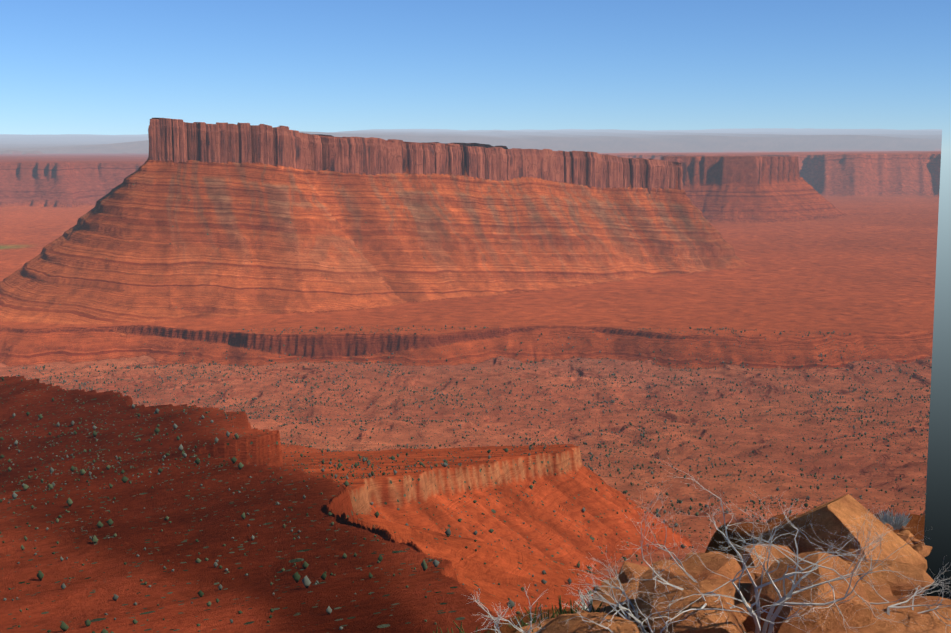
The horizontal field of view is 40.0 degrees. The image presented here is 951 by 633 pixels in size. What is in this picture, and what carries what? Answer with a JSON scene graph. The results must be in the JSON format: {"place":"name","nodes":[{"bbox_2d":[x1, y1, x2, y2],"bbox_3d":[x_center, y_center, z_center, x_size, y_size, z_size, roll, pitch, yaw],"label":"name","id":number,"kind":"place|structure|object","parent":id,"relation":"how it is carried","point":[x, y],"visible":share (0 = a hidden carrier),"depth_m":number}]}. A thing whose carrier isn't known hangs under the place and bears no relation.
{"place":"outdoors","nodes":[
{"label":"outdoors","id":0,"kind":"place"},
{"bbox_2d":[148,118,682,193],"bbox_3d":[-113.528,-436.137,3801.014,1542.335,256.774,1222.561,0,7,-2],"label":"mesa cliff","id":1,"kind":"structure","parent":0,"point":[176,140],"depth_m":3462.34},
{"bbox_2d":[0,128,941,632],"bbox_3d":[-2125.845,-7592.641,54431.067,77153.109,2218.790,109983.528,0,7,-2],"label":"terrain","id":2,"kind":"structure","parent":0,"point":[122,252],"depth_m":2608.89},
{"bbox_2d":[0,325,931,632],"bbox_3d":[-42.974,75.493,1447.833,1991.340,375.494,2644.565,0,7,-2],"label":"shrubs","id":3,"kind":"object","parent":2,"relation":"on","point":[64,627],"visible":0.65,"depth_m":1778.39},
{"bbox_2d":[433,595,618,632],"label":"grass","id":4,"kind":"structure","parent":2,"relation":"on","point":[547,617],"depth_m":6.38},
{"bbox_2d":[462,456,950,632],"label":"dry shrubs","id":5,"kind":"object","parent":2,"relation":"on","point":[781,602],"visible":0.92,"depth_m":5.81},
{"bbox_2d":[515,494,950,632],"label":"rocks","id":6,"kind":"object","parent":2,"relation":"on","point":[838,514],"visible":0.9,"depth_m":6.57},
{"bbox_2d":[575,509,925,612],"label":"sage tufts","id":7,"kind":"object","parent":2,"relation":"on","point":[888,519],"visible":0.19,"depth_m":14.05},
{"bbox_2d":[0,0,950,598],"label":"sky","id":8,"kind":"structure","parent":0,"point":[95,67]}
]}

